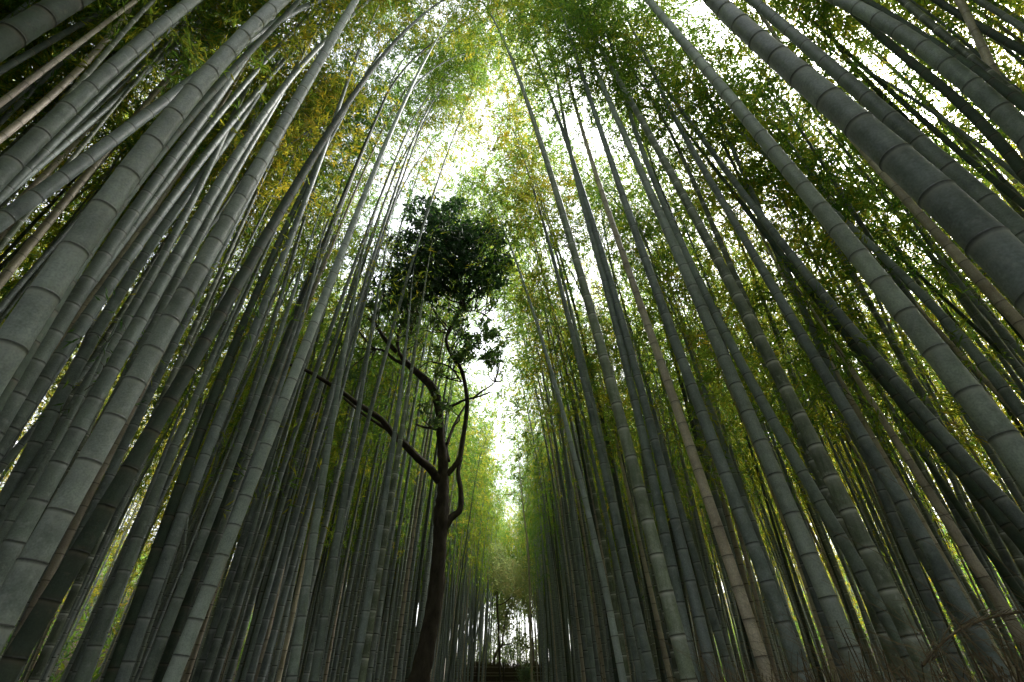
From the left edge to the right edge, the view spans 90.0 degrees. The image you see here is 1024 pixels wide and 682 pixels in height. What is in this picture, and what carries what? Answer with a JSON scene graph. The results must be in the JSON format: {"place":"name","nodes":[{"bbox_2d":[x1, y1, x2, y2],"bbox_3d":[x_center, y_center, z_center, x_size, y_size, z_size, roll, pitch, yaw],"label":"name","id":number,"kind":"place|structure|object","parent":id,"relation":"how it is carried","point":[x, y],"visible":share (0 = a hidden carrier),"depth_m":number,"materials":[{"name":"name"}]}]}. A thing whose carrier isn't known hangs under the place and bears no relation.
{"place":"outdoors","nodes":[
{"label":"outdoors","id":0,"kind":"place"},
{"bbox_2d":[0,0,1023,667],"label":"sky","id":1,"kind":"structure","parent":0,"point":[569,123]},
{"bbox_2d":[12,524,1021,681],"bbox_3d":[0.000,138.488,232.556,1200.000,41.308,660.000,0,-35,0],"label":"ground","id":2,"kind":"structure","parent":0,"point":[70,655],"depth_m":27.21,"materials":[{"name":"green plant"}]},
{"bbox_2d":[0,287,145,545],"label":"bamboo","id":3,"kind":"object","parent":2,"relation":"on","point":[9,521],"visible":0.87,"depth_m":4.49,"materials":[{"name":"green plant"}]},
{"bbox_2d":[0,0,202,191],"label":"bamboo","id":4,"kind":"object","parent":2,"relation":"on","point":[24,150],"visible":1,"depth_m":3.81,"materials":[{"name":"grey plant"}]},
{"bbox_2d":[0,0,262,251],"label":"bamboo","id":5,"kind":"object","parent":2,"relation":"on","point":[10,234],"visible":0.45,"depth_m":6.61,"materials":[{"name":"green plant"}]},
{"bbox_2d":[0,0,291,395],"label":"bamboo","id":6,"kind":"object","parent":2,"relation":"on","point":[30,313],"visible":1,"depth_m":2.60,"materials":[{"name":"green plant"}]},
{"bbox_2d":[51,0,270,109],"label":"bamboo","id":7,"kind":"object","parent":2,"relation":"on","point":[94,65],"visible":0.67,"depth_m":5.62,"materials":[{"name":"green plant"}]},
{"bbox_2d":[0,3,328,312],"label":"bamboo","id":8,"kind":"object","parent":2,"relation":"on","point":[11,294],"visible":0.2,"depth_m":7.34,"materials":[{"name":"green plant"}]},
{"bbox_2d":[0,0,337,204],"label":"bamboo","id":9,"kind":"object","parent":2,"relation":"on","point":[38,158],"visible":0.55,"depth_m":6.32,"materials":[{"name":"green plant"}]},
{"bbox_2d":[0,0,362,289],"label":"bamboo","id":10,"kind":"object","parent":2,"relation":"on","point":[20,256],"visible":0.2,"depth_m":6.06,"materials":[{"name":"grey plant"}]},
{"bbox_2d":[0,7,367,513],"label":"bamboo","id":11,"kind":"object","parent":2,"relation":"on","point":[38,437],"visible":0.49,"depth_m":5.38,"materials":[{"name":"grey plant"}]},
{"bbox_2d":[0,0,373,526],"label":"bamboo","id":12,"kind":"object","parent":2,"relation":"on","point":[141,294],"visible":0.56,"depth_m":5.73,"materials":[{"name":"grey plant"}]},
{"bbox_2d":[5,61,368,651],"bbox_3d":[-4.699,-0.957,8.674,2.350,14.677,3.076,17,-38,-23],"label":"bamboo","id":13,"kind":"object","parent":2,"relation":"on","point":[55,562],"visible":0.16,"depth_m":6.37,"materials":[{"name":"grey plant"}]},
{"bbox_2d":[73,233,301,681],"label":"bamboo","id":14,"kind":"object","parent":2,"relation":"on","point":[93,649],"visible":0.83,"depth_m":4.55,"materials":[{"name":"green plant"}]},
{"bbox_2d":[0,0,375,654],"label":"bamboo","id":15,"kind":"object","parent":2,"relation":"on","point":[183,267],"visible":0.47,"depth_m":5.95,"materials":[{"name":"grey plant"}]},
{"bbox_2d":[0,0,377,440],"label":"bamboo","id":16,"kind":"object","parent":2,"relation":"on","point":[81,290],"visible":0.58,"depth_m":4.63,"materials":[{"name":"grey plant"}]},
{"bbox_2d":[0,1,400,460],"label":"bamboo","id":17,"kind":"object","parent":2,"relation":"on","point":[53,366],"visible":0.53,"depth_m":5.55,"materials":[{"name":"grey plant"}]},
{"bbox_2d":[0,50,405,473],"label":"bamboo","id":18,"kind":"object","parent":2,"relation":"on","point":[9,457],"visible":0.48,"depth_m":9.88,"materials":[{"name":"green plant"}]},
{"bbox_2d":[0,0,416,412],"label":"bamboo","id":19,"kind":"object","parent":2,"relation":"on","point":[219,83],"visible":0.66,"depth_m":4.97,"materials":[{"name":"grey plant"}]},
{"bbox_2d":[15,0,402,681],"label":"bamboo","id":20,"kind":"object","parent":2,"relation":"on","point":[123,446],"visible":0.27,"depth_m":5.81,"materials":[{"name":"grey plant"}]},
{"bbox_2d":[0,0,421,651],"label":"bamboo","id":21,"kind":"object","parent":2,"relation":"on","point":[28,568],"visible":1,"depth_m":3.27,"materials":[{"name":"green plant"}]},
{"bbox_2d":[0,0,448,587],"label":"bamboo","id":22,"kind":"object","parent":2,"relation":"on","point":[16,538],"visible":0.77,"depth_m":4.37,"materials":[{"name":"grey plant"}]},
{"bbox_2d":[65,73,386,681],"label":"bamboo","id":23,"kind":"object","parent":2,"relation":"on","point":[237,312],"visible":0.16,"depth_m":9.65,"materials":[{"name":"green plant"}]},
{"bbox_2d":[60,42,392,681],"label":"bamboo","id":24,"kind":"object","parent":2,"relation":"on","point":[81,639],"visible":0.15,"depth_m":11.30,"materials":[{"name":"green plant"}]},
{"bbox_2d":[0,0,453,232],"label":"bamboo","id":25,"kind":"object","parent":2,"relation":"on","point":[27,202],"visible":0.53,"depth_m":4.85,"materials":[{"name":"green plant"}]},
{"bbox_2d":[28,0,425,681],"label":"bamboo","id":26,"kind":"object","parent":2,"relation":"on","point":[56,632],"visible":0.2,"depth_m":6.57,"materials":[{"name":"grey plant"}]},
{"bbox_2d":[39,52,437,681],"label":"bamboo","id":27,"kind":"object","parent":2,"relation":"on","point":[125,496],"visible":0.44,"depth_m":11.20,"materials":[{"name":"green plant"}]},
{"bbox_2d":[138,176,351,681],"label":"bamboo","id":28,"kind":"object","parent":2,"relation":"on","point":[155,653],"visible":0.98,"depth_m":5.12,"materials":[{"name":"green plant"}]},
{"bbox_2d":[128,35,368,356],"bbox_3d":[-4.258,-0.855,7.291,3.269,12.930,2.133,21,-40,-27],"label":"bamboo","id":29,"kind":"object","parent":2,"relation":"on","point":[282,165],"visible":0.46,"depth_m":9.48,"materials":[{"name":"green plant"}]},
{"bbox_2d":[199,411,300,681],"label":"bamboo","id":30,"kind":"object","parent":2,"relation":"on","point":[208,667],"visible":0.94,"depth_m":5.72,"materials":[{"name":"green plant"}]},
{"bbox_2d":[85,0,416,299],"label":"bamboo","id":31,"kind":"object","parent":2,"relation":"on","point":[192,147],"visible":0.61,"depth_m":8.03,"materials":[{"name":"green plant"}]},
{"bbox_2d":[0,0,506,681],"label":"bamboo","id":32,"kind":"object","parent":2,"relation":"on","point":[28,636],"visible":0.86,"depth_m":4.07,"materials":[{"name":"grey plant"}]},
{"bbox_2d":[163,0,346,196],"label":"bamboo","id":33,"kind":"object","parent":2,"relation":"on","point":[247,95],"visible":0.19,"depth_m":8.33,"materials":[{"name":"green plant"}]},
{"bbox_2d":[115,0,434,681],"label":"bamboo","id":34,"kind":"object","parent":2,"relation":"on","point":[128,661],"visible":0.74,"depth_m":5.43,"materials":[{"name":"grey plant"}]},
{"bbox_2d":[103,0,451,681],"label":"bamboo","id":35,"kind":"object","parent":2,"relation":"on","point":[162,533],"visible":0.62,"depth_m":5.49,"materials":[{"name":"grey plant"}]},
{"bbox_2d":[183,121,396,528],"bbox_3d":[-4.382,0.288,10.060,2.222,14.213,3.286,23,-41,-29],"label":"bamboo","id":36,"kind":"object","parent":2,"relation":"on","point":[245,382],"visible":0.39,"depth_m":11.79,"materials":[{"name":"green plant"}]},
{"bbox_2d":[174,7,473,650],"bbox_3d":[-2.537,-2.519,9.945,3.592,18.691,2.316,12,-37,-17],"label":"bamboo","id":37,"kind":"object","parent":2,"relation":"on","point":[224,521],"visible":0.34,"depth_m":7.33,"materials":[{"name":"grey plant"}]},
{"bbox_2d":[162,0,499,681],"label":"bamboo","id":38,"kind":"object","parent":2,"relation":"on","point":[184,646],"visible":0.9,"depth_m":5.42,"materials":[{"name":"grey plant"}]},
{"bbox_2d":[257,217,406,681],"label":"bamboo","id":39,"kind":"object","parent":2,"relation":"on","point":[274,632],"visible":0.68,"depth_m":7.33,"materials":[{"name":"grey plant"}]},
{"bbox_2d":[286,200,402,681],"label":"bamboo","id":40,"kind":"object","parent":2,"relation":"on","point":[295,654],"visible":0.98,"depth_m":5.56,"materials":[{"name":"green plant"}]},
{"bbox_2d":[153,0,542,681],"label":"bamboo","id":41,"kind":"object","parent":2,"relation":"on","point":[177,630],"visible":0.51,"depth_m":6.53,"materials":[{"name":"grey plant"}]},
{"bbox_2d":[210,24,503,681],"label":"bamboo","id":42,"kind":"object","parent":2,"relation":"on","point":[236,612],"visible":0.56,"depth_m":8.21,"materials":[{"name":"grey plant"}]},
{"bbox_2d":[308,213,415,681],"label":"bamboo","id":43,"kind":"object","parent":2,"relation":"on","point":[320,640],"visible":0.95,"depth_m":6.30,"materials":[{"name":"green plant"}]},
{"bbox_2d":[224,58,501,681],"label":"bamboo","id":44,"kind":"object","parent":2,"relation":"on","point":[239,642],"visible":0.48,"depth_m":8.92,"materials":[{"name":"grey plant"}]},
{"bbox_2d":[245,24,492,681],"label":"bamboo","id":45,"kind":"object","parent":2,"relation":"on","point":[250,675],"visible":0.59,"depth_m":7.79,"materials":[{"name":"grey plant"}]},
{"bbox_2d":[253,84,491,681],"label":"bamboo","id":46,"kind":"object","parent":2,"relation":"on","point":[426,158],"visible":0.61,"depth_m":13.62,"materials":[{"name":"green plant"}]},
{"bbox_2d":[191,9,556,681],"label":"bamboo","id":47,"kind":"object","parent":2,"relation":"on","point":[226,588],"visible":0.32,"depth_m":6.28,"materials":[{"name":"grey plant"}]},
{"bbox_2d":[290,189,518,681],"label":"broadleaf tree","id":48,"kind":"object","parent":2,"relation":"on","point":[461,242],"visible":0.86,"depth_m":12.01,"materials":[{"name":"green plant"}]},
{"bbox_2d":[349,257,460,681],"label":"bamboo","id":49,"kind":"object","parent":2,"relation":"on","point":[357,656],"visible":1,"depth_m":6.33,"materials":[{"name":"green plant"}]},
{"bbox_2d":[358,225,461,681],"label":"bamboo","id":50,"kind":"object","parent":2,"relation":"on","point":[367,647],"visible":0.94,"depth_m":6.83,"materials":[{"name":"green plant"}]},
{"bbox_2d":[301,18,519,681],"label":"bamboo","id":51,"kind":"object","parent":2,"relation":"on","point":[306,671],"visible":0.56,"depth_m":10.73,"materials":[{"name":"green plant"}]},
{"bbox_2d":[0,0,1023,680],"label":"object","id":52,"kind":"object","parent":2,"relation":"on","point":[470,468],"depth_m":15.57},
{"bbox_2d":[0,21,1023,681],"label":"bamboo grove","id":53,"kind":"object","parent":2,"relation":"on","point":[558,617],"visible":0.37,"depth_m":12.97,"materials":[{"name":"plant"}]},
{"bbox_2d":[0,487,1023,681],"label":"undergrowth","id":54,"kind":"object","parent":2,"relation":"on","point":[97,669],"visible":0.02,"depth_m":24.96,"materials":[{"name":"green plant"}]},
{"bbox_2d":[440,158,626,681],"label":"bamboo","id":55,"kind":"object","parent":2,"relation":"on","point":[612,627],"visible":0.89,"depth_m":9.88,"materials":[{"name":"green plant"}]},
{"bbox_2d":[498,177,597,681],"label":"bamboo","id":56,"kind":"object","parent":2,"relation":"on","point":[586,613],"visible":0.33,"depth_m":9.97,"materials":[{"name":"green plant"}]},
{"bbox_2d":[460,70,657,681],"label":"bamboo","id":57,"kind":"object","parent":2,"relation":"on","point":[640,623],"visible":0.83,"depth_m":9.10,"materials":[{"name":"green plant"}]},
{"bbox_2d":[466,52,652,657],"bbox_3d":[0.190,-1.004,11.766,3.953,18.282,2.897,17,-38,-23],"label":"bamboo","id":58,"kind":"object","parent":2,"relation":"on","point":[626,533],"visible":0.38,"depth_m":11.88,"materials":[{"name":"green plant"}]},
{"bbox_2d":[468,130,653,681],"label":"bamboo","id":59,"kind":"object","parent":2,"relation":"on","point":[557,240],"visible":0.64,"depth_m":9.58,"materials":[{"name":"green plant"}]},
{"bbox_2d":[495,270,631,681],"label":"bamboo","id":60,"kind":"object","parent":2,"relation":"on","point":[611,585],"visible":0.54,"depth_m":10.16,"materials":[{"name":"green plant"}]},
{"bbox_2d":[435,0,697,681],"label":"bamboo","id":61,"kind":"object","parent":2,"relation":"on","point":[667,595],"visible":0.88,"depth_m":5.70,"materials":[{"name":"green plant"}]},
{"bbox_2d":[502,280,643,681],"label":"bamboo","id":62,"kind":"object","parent":2,"relation":"on","point":[635,655],"visible":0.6,"depth_m":10.09,"materials":[{"name":"green plant"}]},
{"bbox_2d":[471,0,701,681],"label":"bamboo","id":63,"kind":"object","parent":2,"relation":"on","point":[668,549],"visible":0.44,"depth_m":6.78,"materials":[{"name":"green plant"}]},
{"bbox_2d":[477,0,719,681],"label":"bamboo","id":64,"kind":"object","parent":2,"relation":"on","point":[691,586],"visible":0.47,"depth_m":5.71,"materials":[{"name":"green plant"}]},
{"bbox_2d":[539,310,698,681],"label":"bamboo","id":65,"kind":"object","parent":2,"relation":"on","point":[657,621],"visible":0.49,"depth_m":9.53,"materials":[{"name":"green plant"}]},
{"bbox_2d":[518,130,757,681],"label":"bamboo","id":66,"kind":"object","parent":2,"relation":"on","point":[683,391],"visible":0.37,"depth_m":12.08,"materials":[{"name":"green plant"}]},
{"bbox_2d":[502,0,775,681],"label":"bamboo","id":67,"kind":"object","parent":2,"relation":"on","point":[742,600],"visible":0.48,"depth_m":5.85,"materials":[{"name":"green plant"}]},
{"bbox_2d":[557,295,736,681],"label":"bamboo","id":68,"kind":"object","parent":2,"relation":"on","point":[713,618],"visible":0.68,"depth_m":7.41,"materials":[{"name":"green plant"}]},
{"bbox_2d":[497,0,810,681],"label":"bamboo","id":69,"kind":"object","parent":2,"relation":"on","point":[767,583],"visible":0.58,"depth_m":5.56,"materials":[{"name":"green plant"}]},
{"bbox_2d":[552,154,760,681],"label":"bamboo","id":70,"kind":"object","parent":2,"relation":"on","point":[716,498],"visible":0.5,"depth_m":10.89,"materials":[{"name":"green plant"}]},
{"bbox_2d":[603,188,779,681],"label":"bamboo","id":71,"kind":"object","parent":2,"relation":"on","point":[757,601],"visible":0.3,"depth_m":10.37,"materials":[{"name":"green plant"}]},
{"bbox_2d":[515,0,872,681],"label":"bamboo","id":72,"kind":"object","parent":2,"relation":"on","point":[830,604],"visible":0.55,"depth_m":5.15,"materials":[{"name":"green plant"}]},
{"bbox_2d":[612,240,814,681],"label":"bamboo","id":73,"kind":"object","parent":2,"relation":"on","point":[722,441],"visible":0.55,"depth_m":7.96,"materials":[{"name":"green plant"}]},
{"bbox_2d":[587,0,848,681],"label":"bamboo","id":74,"kind":"object","parent":2,"relation":"on","point":[828,634],"visible":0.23,"depth_m":9.11,"materials":[{"name":"green plant"}]},
{"bbox_2d":[546,0,910,681],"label":"bamboo","id":75,"kind":"object","parent":2,"relation":"on","point":[823,488],"visible":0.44,"depth_m":6.95,"materials":[{"name":"green plant"}]},
{"bbox_2d":[539,0,919,681],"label":"bamboo","id":76,"kind":"object","parent":2,"relation":"on","point":[839,536],"visible":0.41,"depth_m":5.38,"materials":[{"name":"green plant"}]},
{"bbox_2d":[531,0,943,681],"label":"bamboo","id":77,"kind":"object","parent":2,"relation":"on","point":[887,590],"visible":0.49,"depth_m":4.46,"materials":[{"name":"green plant"}]},
{"bbox_2d":[635,265,880,681],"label":"bamboo","id":78,"kind":"object","parent":2,"relation":"on","point":[821,632],"visible":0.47,"depth_m":7.46,"materials":[{"name":"green plant"}]},
{"bbox_2d":[543,0,1023,490],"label":"bamboo","id":79,"kind":"object","parent":2,"relation":"on","point":[1000,431],"visible":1,"depth_m":3.24,"materials":[{"name":"green plant"}]},
{"bbox_2d":[555,0,1014,681],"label":"bamboo","id":80,"kind":"object","parent":2,"relation":"on","point":[933,556],"visible":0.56,"depth_m":5.44,"materials":[{"name":"green plant"}]},
{"bbox_2d":[556,1,1023,536],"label":"bamboo","id":81,"kind":"object","parent":2,"relation":"on","point":[1002,501],"visible":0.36,"depth_m":5.53,"materials":[{"name":"green plant"}]},
{"bbox_2d":[629,0,968,681],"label":"bamboo","id":82,"kind":"object","parent":2,"relation":"on","point":[926,595],"visible":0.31,"depth_m":5.37,"materials":[{"name":"green plant"}]},
{"bbox_2d":[601,596,1023,681],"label":"brushwood fence","id":83,"kind":"object","parent":2,"relation":"on","point":[1000,678],"visible":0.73,"depth_m":1.88,"materials":[{"name":"brown wood"}]},
{"bbox_2d":[590,459,1023,681],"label":"dry grass","id":84,"kind":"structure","parent":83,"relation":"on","point":[921,679],"depth_m":1.77,"materials":[{"name":"plant"}]},
{"bbox_2d":[676,151,951,681],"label":"bamboo","id":85,"kind":"object","parent":2,"relation":"on","point":[900,572],"visible":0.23,"depth_m":7.97,"materials":[{"name":"green plant"}]},
{"bbox_2d":[612,48,1023,554],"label":"bamboo","id":86,"kind":"object","parent":2,"relation":"on","point":[1001,520],"visible":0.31,"depth_m":6.87,"materials":[{"name":"green plant"}]},
{"bbox_2d":[617,11,1023,576],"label":"bamboo","id":87,"kind":"object","parent":2,"relation":"on","point":[1017,557],"visible":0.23,"depth_m":6.37,"materials":[{"name":"green plant"}]},
{"bbox_2d":[640,9,1023,425],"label":"bamboo","id":88,"kind":"object","parent":2,"relation":"on","point":[1005,391],"visible":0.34,"depth_m":6.73,"materials":[{"name":"green plant"}]},
{"bbox_2d":[652,99,1015,681],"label":"bamboo","id":89,"kind":"object","parent":2,"relation":"on","point":[855,407],"visible":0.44,"depth_m":7.77,"materials":[{"name":"green plant"}]},
{"bbox_2d":[684,0,1023,151],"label":"bamboo","id":90,"kind":"object","parent":2,"relation":"on","point":[1003,114],"visible":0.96,"depth_m":3.40,"materials":[{"name":"green plant"}]},
{"bbox_2d":[716,276,991,681],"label":"bamboo","id":91,"kind":"object","parent":2,"relation":"on","point":[924,563],"visible":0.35,"depth_m":7.70,"materials":[{"name":"green plant"}]},
{"bbox_2d":[687,0,1023,337],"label":"bamboo","id":92,"kind":"object","parent":2,"relation":"on","point":[999,301],"visible":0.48,"depth_m":6.53,"materials":[{"name":"green plant"}]},
{"bbox_2d":[687,0,1023,209],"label":"bamboo","id":93,"kind":"object","parent":2,"relation":"on","point":[1012,195],"visible":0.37,"depth_m":6.62,"materials":[{"name":"green plant"}]},
{"bbox_2d":[688,57,1023,677],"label":"bamboo","id":94,"kind":"object","parent":2,"relation":"on","point":[988,602],"visible":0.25,"depth_m":7.47,"materials":[{"name":"green plant"}]},
{"bbox_2d":[702,0,1023,313],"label":"bamboo","id":95,"kind":"object","parent":2,"relation":"on","point":[990,245],"visible":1,"depth_m":2.11,"materials":[{"name":"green plant"}]},
{"bbox_2d":[706,1,1023,381],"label":"bamboo","id":96,"kind":"object","parent":2,"relation":"on","point":[1017,366],"visible":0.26,"depth_m":7.37,"materials":[{"name":"green plant"}]},
{"bbox_2d":[722,256,1023,653],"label":"bamboo","id":97,"kind":"object","parent":2,"relation":"on","point":[992,591],"visible":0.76,"depth_m":5.90,"materials":[{"name":"green plant"}]},
{"bbox_2d":[727,113,1019,420],"bbox_3d":[5.111,0.280,6.115,2.529,9.733,2.356,-21,-40,27],"label":"bamboo","id":98,"kind":"object","parent":2,"relation":"on","point":[956,350],"visible":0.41,"depth_m":7.35,"materials":[{"name":"green plant"}]},
{"bbox_2d":[738,0,1023,112],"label":"bamboo","id":99,"kind":"object","parent":2,"relation":"on","point":[1013,97],"visible":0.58,"depth_m":5.30,"materials":[{"name":"green plant"}]},
{"bbox_2d":[740,0,1023,182],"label":"bamboo","id":100,"kind":"object","parent":2,"relation":"on","point":[1005,149],"visible":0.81,"depth_m":5.40,"materials":[{"name":"green plant"}]},
{"bbox_2d":[755,125,1009,363],"bbox_3d":[5.749,0.258,6.955,2.617,10.729,2.185,0,-35,0],"label":"bamboo","id":101,"kind":"object","parent":2,"relation":"on","point":[971,324],"visible":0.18,"depth_m":8.38,"materials":[{"name":"green plant"}]},
{"bbox_2d":[745,0,1023,243],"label":"bamboo","id":102,"kind":"object","parent":2,"relation":"on","point":[994,205],"visible":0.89,"depth_m":3.61,"materials":[{"name":"green plant"}]},
{"bbox_2d":[758,0,1023,243],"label":"bamboo","id":103,"kind":"object","parent":2,"relation":"on","point":[977,144],"visible":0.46,"depth_m":6.66,"materials":[{"name":"green plant"}]},
{"bbox_2d":[772,287,1023,608],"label":"bamboo","id":104,"kind":"object","parent":2,"relation":"on","point":[1006,576],"visible":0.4,"depth_m":6.56,"materials":[{"name":"green plant"}]},
{"bbox_2d":[804,81,1023,383],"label":"bamboo","id":105,"kind":"object","parent":2,"relation":"on","point":[945,264],"visible":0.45,"depth_m":6.65,"materials":[{"name":"green plant"}]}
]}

